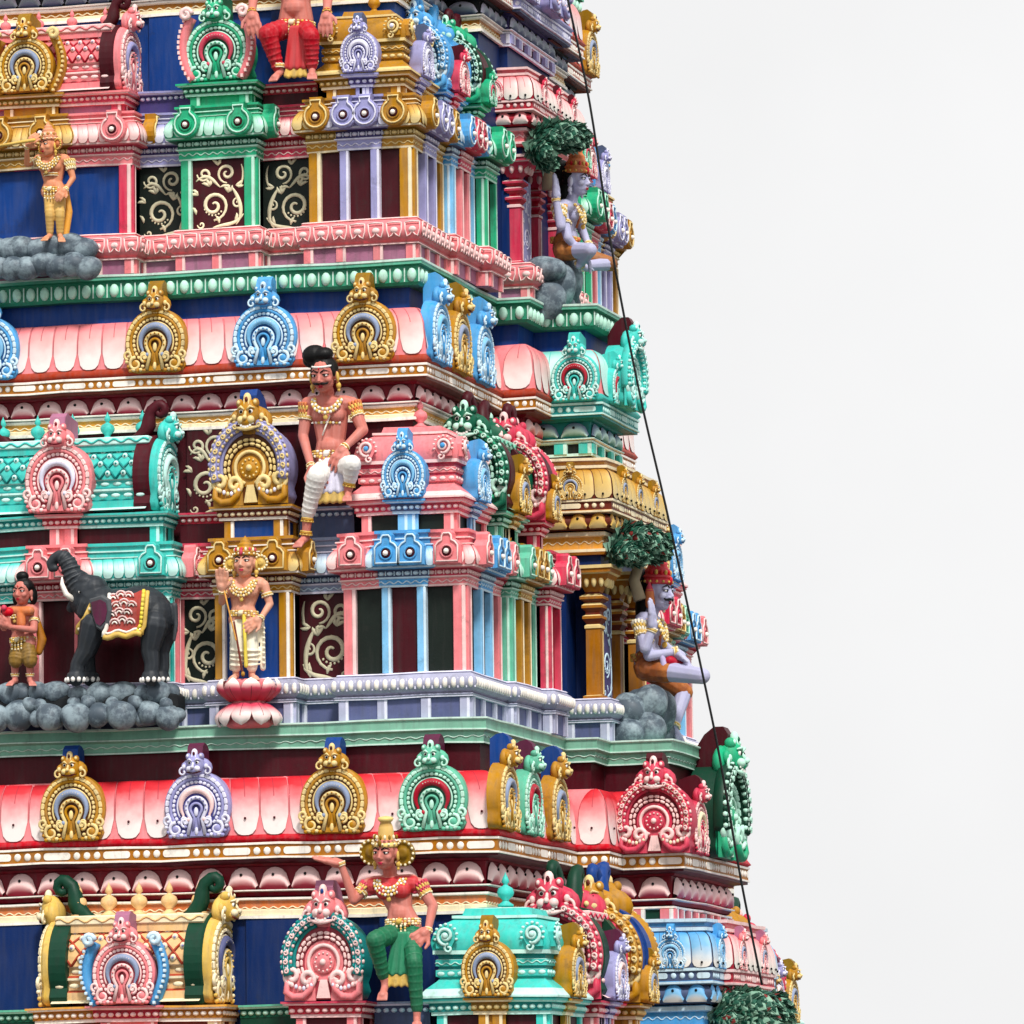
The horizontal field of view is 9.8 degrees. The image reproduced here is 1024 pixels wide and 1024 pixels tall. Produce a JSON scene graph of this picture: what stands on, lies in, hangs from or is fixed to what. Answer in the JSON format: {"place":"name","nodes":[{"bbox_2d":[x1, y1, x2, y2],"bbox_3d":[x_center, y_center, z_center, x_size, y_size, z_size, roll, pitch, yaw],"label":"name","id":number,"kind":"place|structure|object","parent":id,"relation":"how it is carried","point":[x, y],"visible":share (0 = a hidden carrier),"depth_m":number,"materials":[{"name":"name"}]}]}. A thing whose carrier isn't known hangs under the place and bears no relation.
{"place":"outdoors","nodes":[
{"label":"outdoors","id":0,"kind":"place"},
{"bbox_2d":[575,0,1023,1023],"label":"sky","id":1,"kind":"structure","parent":0,"point":[822,275],"materials":[{"name":"white"}]},
{"bbox_3d":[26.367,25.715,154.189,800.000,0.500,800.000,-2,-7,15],"label":"ground","id":2,"kind":"structure","parent":0,"visible":0},
{"bbox_2d":[0,0,750,1023],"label":"temple tower","id":3,"kind":"structure","parent":2,"relation":"on","point":[72,332],"depth_m":61.29,"materials":[{"name":"paint"}]},
{"bbox_2d":[0,308,19,379],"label":"horseshoe gable","id":4,"kind":"structure","parent":3,"relation":"attached to","point":[9,348],"depth_m":61.97,"materials":[{"name":"blue paint"}]},
{"bbox_2d":[0,233,101,280],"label":"boulder heap","id":5,"kind":"object","parent":3,"relation":"on","point":[24,258],"visible":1,"depth_m":61.79,"materials":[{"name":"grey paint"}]},
{"bbox_2d":[0,122,75,241],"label":"standing statue","id":6,"kind":"object","parent":5,"relation":"on","point":[50,163],"visible":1,"depth_m":61.85,"materials":[{"name":"gold paint"}]},
{"bbox_2d":[38,745,105,842],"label":"horseshoe gable","id":7,"kind":"structure","parent":3,"relation":"attached to","point":[73,805],"depth_m":60.43,"materials":[{"name":"gold paint"}]},
{"bbox_2d":[0,0,159,280],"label":"barrel shrine","id":8,"kind":"object","parent":3,"relation":"on","point":[78,88],"visible":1,"depth_m":62.30,"materials":[{"name":"paint"}]},
{"bbox_2d":[0,681,185,732],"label":"boulder heap","id":9,"kind":"object","parent":3,"relation":"on","point":[56,705],"visible":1,"depth_m":60.34,"materials":[{"name":"grey paint"}]},
{"bbox_2d":[0,571,46,685],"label":"standing statue","id":10,"kind":"object","parent":9,"relation":"on","point":[20,619],"visible":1,"depth_m":60.70,"materials":[{"name":"orange paint"}]},
{"bbox_2d":[46,550,177,685],"bbox_3d":[-4.036,1.071,60.508,1.395,1.429,0.631,-2,-7,15],"label":"elephant statue","id":11,"kind":"object","parent":9,"relation":"on","point":[102,610],"visible":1,"depth_m":60.31,"materials":[{"name":"paint"}]},
{"bbox_2d":[0,399,200,731],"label":"barrel shrine","id":12,"kind":"object","parent":3,"relation":"on","point":[105,507],"visible":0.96,"depth_m":61.19,"materials":[{"name":"paint"}]},
{"bbox_2d":[25,871,241,1023],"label":"barrel shrine","id":13,"kind":"object","parent":3,"relation":"on","point":[168,965],"visible":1,"depth_m":59.76,"materials":[{"name":"dark beige paint"},{"name":"peach paint"},{"name":"pink paint"}]},
{"bbox_2d":[123,281,187,373],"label":"horseshoe gable","id":14,"kind":"structure","parent":3,"relation":"attached to","point":[157,337],"depth_m":61.55,"materials":[{"name":"gold paint"}]},
{"bbox_2d":[163,743,231,838],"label":"horseshoe gable","id":15,"kind":"structure","parent":3,"relation":"attached to","point":[198,801],"depth_m":60.09,"materials":[{"name":"paint"}]},
{"bbox_2d":[163,0,280,270],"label":"gable shrine","id":16,"kind":"object","parent":3,"relation":"on","point":[222,127],"visible":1,"depth_m":61.78,"materials":[{"name":"paint"}]},
{"bbox_2d":[241,0,336,81],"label":"seated statue","id":17,"kind":"object","parent":16,"relation":"on","point":[295,25],"visible":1,"depth_m":61.57,"materials":[{"name":"red paint"}]},
{"bbox_2d":[215,677,282,728],"bbox_3d":[-2.641,1.920,60.188,0.693,0.490,0.586,-2,-7,15],"label":"lotus pedestal","id":18,"kind":"object","parent":3,"relation":"on","point":[248,707],"visible":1,"depth_m":60.00,"materials":[{"name":"pink paint"}]},
{"bbox_2d":[215,536,272,679],"bbox_3d":[-2.693,0.972,60.266,0.591,1.474,0.354,0,-7,-6],"label":"standing statue","id":19,"kind":"object","parent":18,"relation":"on","point":[243,589],"visible":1,"depth_m":60.20,"materials":[{"name":"gold paint"}]},
{"bbox_2d":[197,389,316,724],"bbox_3d":[-2.499,0.481,60.906,1.200,3.420,1.067,-2,-7,15],"label":"gable shrine","id":20,"kind":"object","parent":3,"relation":"on","point":[253,468],"visible":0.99,"depth_m":60.64,"materials":[{"name":"paint"}]},
{"bbox_2d":[231,277,297,367],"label":"horseshoe gable","id":21,"kind":"structure","parent":3,"relation":"attached to","point":[265,332],"depth_m":61.24,"materials":[{"name":"blue paint"}]},
{"bbox_2d":[280,880,376,1023],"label":"gable shrine","id":22,"kind":"object","parent":3,"relation":"on","point":[325,957],"visible":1,"depth_m":59.13,"materials":[{"name":"pink paint"}]},
{"bbox_2d":[298,737,367,834],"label":"horseshoe gable","id":23,"kind":"structure","parent":3,"relation":"attached to","point":[334,798],"depth_m":59.72,"materials":[{"name":"gold paint"}]},
{"bbox_2d":[331,272,396,363],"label":"horseshoe gable","id":24,"kind":"structure","parent":3,"relation":"attached to","point":[364,328],"depth_m":60.97,"materials":[{"name":"gold paint"}]},
{"bbox_2d":[312,816,437,1023],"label":"dancing statue","id":25,"kind":"object","parent":3,"relation":"on","point":[404,933],"visible":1,"depth_m":58.92,"materials":[{"name":"green paint"}]},
{"bbox_2d":[291,0,460,270],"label":"corner shrine","id":26,"kind":"object","parent":3,"relation":"on","point":[378,128],"visible":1,"depth_m":61.41,"materials":[{"name":"paint"}]},
{"bbox_2d":[326,399,519,721],"bbox_3d":[-0.886,0.486,60.706,1.695,3.327,1.558,-2,-7,15],"label":"corner shrine","id":27,"kind":"object","parent":3,"relation":"on","point":[424,563],"visible":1,"depth_m":60.24,"materials":[{"name":"paint"}]},
{"bbox_2d":[292,345,367,547],"bbox_3d":[-1.840,-0.667,60.536,0.756,2.083,0.563,-2,-7,15],"label":"seated statue","id":28,"kind":"object","parent":27,"relation":"on","point":[333,467],"visible":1,"depth_m":60.55,"materials":[{"name":"brown paint"}]},
{"bbox_2d":[397,734,468,831],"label":"horseshoe gable","id":29,"kind":"structure","parent":3,"relation":"attached to","point":[433,794],"depth_m":59.45,"materials":[{"name":"paint"}]},
{"bbox_2d":[420,272,454,367],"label":"horseshoe gable","id":30,"kind":"structure","parent":3,"relation":"attached to","point":[438,295],"depth_m":61.16,"materials":[{"name":"blue paint"}]},
{"bbox_2d":[405,0,491,285],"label":"side barrel shrine","id":31,"kind":"object","parent":3,"relation":"on","point":[453,68],"visible":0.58,"depth_m":62.55,"materials":[{"name":"paint"}]},
{"bbox_2d":[444,282,474,377],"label":"horseshoe gable","id":32,"kind":"structure","parent":3,"relation":"attached to","point":[460,306],"depth_m":61.95,"materials":[{"name":"gold paint"}]},
{"bbox_2d":[441,8,515,292],"bbox_3d":[-0.506,-3.832,63.423,1.037,3.019,0.830,-2,-7,15],"label":"side gable shrine","id":33,"kind":"object","parent":3,"relation":"on","point":[495,267],"visible":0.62,"depth_m":63.27,"materials":[{"name":"paint"}]},
{"bbox_2d":[467,296,497,387],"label":"horseshoe gable","id":34,"kind":"structure","parent":3,"relation":"attached to","point":[482,318],"depth_m":62.80,"materials":[{"name":"blue paint"}]},
{"bbox_2d":[443,391,554,730],"bbox_3d":[-0.228,0.518,61.836,1.206,3.502,1.433,-2,-7,15],"label":"side barrel shrine","id":35,"kind":"object","parent":3,"relation":"on","point":[511,473],"visible":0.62,"depth_m":61.53,"materials":[{"name":"paint"}]},
{"bbox_2d":[486,733,522,832],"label":"horseshoe gable","id":36,"kind":"structure","parent":3,"relation":"attached to","point":[504,812],"depth_m":59.46,"materials":[{"name":"gold paint"}]},
{"bbox_2d":[423,872,593,1023],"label":"corner shrine","id":37,"kind":"object","parent":3,"relation":"on","point":[505,961],"visible":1,"depth_m":58.82,"materials":[{"name":"paint"}]},
{"bbox_2d":[514,740,546,836],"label":"horseshoe gable","id":38,"kind":"structure","parent":3,"relation":"attached to","point":[530,767],"depth_m":60.38,"materials":[{"name":"paint"}]},
{"bbox_2d":[526,0,539,5],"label":"horseshoe gable","id":39,"kind":"structure","parent":3,"relation":"attached to","point":[534,2],"depth_m":64.86,"materials":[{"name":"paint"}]},
{"bbox_2d":[493,403,580,736],"bbox_3d":[0.097,0.594,62.523,1.191,3.506,0.888,-2,-7,15],"label":"side gable shrine","id":40,"kind":"object","parent":3,"relation":"on","point":[559,704],"visible":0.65,"depth_m":62.34,"materials":[{"name":"paint"}]},
{"bbox_2d":[495,66,588,303],"bbox_3d":[0.152,-3.398,65.315,0.892,2.575,2.299,-2,-7,15],"label":"columned niche","id":41,"kind":"object","parent":3,"relation":"on","point":[522,90],"visible":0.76,"depth_m":64.44,"materials":[{"name":"paint"}]},
{"bbox_2d":[521,115,593,190],"bbox_3d":[0.503,-3.911,64.528,0.643,0.757,1.018,-2,-7,15],"label":"leafy tree","id":42,"kind":"object","parent":41,"relation":"attached to","point":[548,142],"visible":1,"depth_m":64.38,"materials":[{"name":"paint"}]},
{"bbox_2d":[528,256,582,320],"bbox_3d":[0.513,-2.376,64.624,0.458,0.848,0.889,-6,-9,40],"label":"boulder heap","id":43,"kind":"object","parent":3,"relation":"on","point":[561,285],"visible":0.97,"depth_m":64.33,"materials":[{"name":"paint"}]},
{"bbox_2d":[550,151,617,273],"bbox_3d":[0.714,-3.272,65.000,0.666,1.491,1.034,-2,-7,15],"label":"seated statue","id":44,"kind":"object","parent":43,"relation":"on","point":[571,180],"visible":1,"depth_m":64.94,"materials":[{"name":"white paint"}]},
{"bbox_2d":[541,746,572,842],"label":"horseshoe gable","id":45,"kind":"structure","parent":3,"relation":"attached to","point":[556,771],"depth_m":61.38,"materials":[{"name":"gold paint"}]},
{"bbox_2d":[540,0,573,20],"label":"horseshoe gable","id":46,"kind":"structure","parent":3,"relation":"attached to","point":[555,9],"depth_m":65.40,"materials":[{"name":"paint"}]},
{"bbox_2d":[550,332,600,402],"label":"horseshoe gable","id":47,"kind":"structure","parent":3,"relation":"attached to","point":[575,374],"depth_m":64.07,"materials":[{"name":"paint"}]},
{"bbox_2d":[524,859,630,1023],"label":"side barrel shrine","id":48,"kind":"object","parent":3,"relation":"on","point":[607,949],"visible":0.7,"depth_m":60.15,"materials":[{"name":"pink paint"}]},
{"bbox_2d":[579,9,600,78],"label":"horseshoe gable","id":49,"kind":"structure","parent":3,"relation":"attached to","point":[591,26],"depth_m":69.10,"materials":[{"name":"gold paint"}]},
{"bbox_2d":[576,139,609,302],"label":"side gable shrine","id":50,"kind":"object","parent":3,"relation":"on","point":[591,202],"visible":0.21,"depth_m":67.13,"materials":[{"name":"paint"}]},
{"bbox_2d":[589,134,617,304],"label":"side barrel shrine","id":51,"kind":"object","parent":3,"relation":"on","point":[600,233],"visible":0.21,"depth_m":68.01,"materials":[{"name":"paint"}]},
{"bbox_2d":[543,457,667,740],"bbox_3d":[0.758,1.063,64.646,1.450,3.045,2.543,-2,-7,15],"label":"columned niche","id":52,"kind":"object","parent":3,"relation":"on","point":[592,490],"visible":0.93,"depth_m":63.63,"materials":[{"name":"paint"}]},
{"bbox_2d":[603,519,676,601],"bbox_3d":[1.368,0.490,63.798,0.592,0.852,1.030,-4,-7,24],"label":"leafy tree","id":53,"kind":"object","parent":52,"relation":"attached to","point":[637,547],"visible":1,"depth_m":63.62,"materials":[{"name":"paint"}]},
{"bbox_2d":[602,351,622,407],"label":"horseshoe gable","id":54,"kind":"structure","parent":3,"relation":"attached to","point":[614,360],"depth_m":64.42,"materials":[{"name":"paint"}]},
{"bbox_2d":[593,145,634,314],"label":"corner shrine","id":55,"kind":"object","parent":3,"relation":"on","point":[622,238],"visible":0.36,"depth_m":68.96,"materials":[{"name":"paint"}]},
{"bbox_2d":[584,861,660,1023],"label":"side gable shrine","id":56,"kind":"object","parent":3,"relation":"on","point":[644,962],"visible":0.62,"depth_m":61.07,"materials":[{"name":"paint"}]},
{"bbox_2d":[605,317,648,413],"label":"horseshoe gable","id":57,"kind":"structure","parent":3,"relation":"attached to","point":[629,399],"depth_m":64.77,"materials":[{"name":"paint"}]},
{"bbox_2d":[615,684,676,740],"bbox_3d":[1.398,2.217,63.883,0.605,0.745,0.963,-2,-7,15],"label":"boulder heap","id":58,"kind":"object","parent":3,"relation":"on","point":[650,711],"visible":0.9,"depth_m":63.58,"materials":[{"name":"paint"}]},
{"bbox_2d":[629,562,709,740],"bbox_3d":[1.631,1.411,64.168,0.786,2.130,1.203,0,-7,-9],"label":"seated statue","id":59,"kind":"object","parent":58,"relation":"on","point":[657,658],"visible":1,"depth_m":64.02,"materials":[{"name":"white paint"}]},
{"bbox_2d":[623,597,682,692],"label":"side gable shrine","id":60,"kind":"object","parent":3,"relation":"on","point":[672,616],"visible":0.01,"depth_m":66.63,"materials":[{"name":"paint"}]},
{"bbox_2d":[616,752,697,853],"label":"horseshoe gable","id":61,"kind":"structure","parent":3,"relation":"attached to","point":[656,810],"depth_m":62.59,"materials":[{"name":"paint"}]},
{"bbox_2d":[567,0,762,984],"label":"cable","id":62,"kind":"object","parent":3,"relation":"hanging from","point":[666,510],"visible":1,"depth_m":62.91,"materials":[{"name":"paint"}]},
{"bbox_2d":[666,521,689,741],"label":"side barrel shrine","id":63,"kind":"object","parent":3,"relation":"on","point":[681,633],"visible":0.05,"depth_m":67.71,"materials":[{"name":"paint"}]},
{"bbox_2d":[670,524,708,745],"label":"corner shrine","id":64,"kind":"object","parent":3,"relation":"on","point":[686,645],"visible":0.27,"depth_m":68.78,"materials":[{"name":"paint"}]},
{"bbox_2d":[679,775,711,855],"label":"horseshoe gable","id":65,"kind":"structure","parent":3,"relation":"attached to","point":[694,788],"depth_m":63.07,"materials":[{"name":"paint"}]},
{"bbox_2d":[640,918,778,1023],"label":"columned niche","id":66,"kind":"object","parent":3,"relation":"on","point":[705,962],"visible":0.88,"depth_m":62.52,"materials":[{"name":"paint"}]},
{"bbox_2d":[707,983,798,1023],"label":"leafy tree","id":67,"kind":"object","parent":66,"relation":"attached to","point":[744,1004],"visible":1,"depth_m":62.76,"materials":[{"name":"plant"}]},
{"bbox_2d":[692,726,752,861],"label":"horseshoe gable","id":68,"kind":"structure","parent":3,"relation":"attached to","point":[734,760],"depth_m":63.94,"materials":[{"name":"green paint"}]},
{"bbox_2d":[727,906,781,990],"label":"side gable shrine","id":69,"kind":"object","parent":3,"relation":"on","point":[735,915],"visible":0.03,"depth_m":66.87,"materials":[{"name":"paint"}]},
{"bbox_2d":[734,897,787,991],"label":"side barrel shrine","id":70,"kind":"object","parent":3,"relation":"on","point":[782,973],"visible":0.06,"depth_m":67.45,"materials":[{"name":"purple paint"}]},
{"bbox_2d":[782,958,804,1023],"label":"corner shrine","id":71,"kind":"object","parent":3,"relation":"on","point":[794,974],"visible":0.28,"depth_m":68.59,"materials":[{"name":"paint"}]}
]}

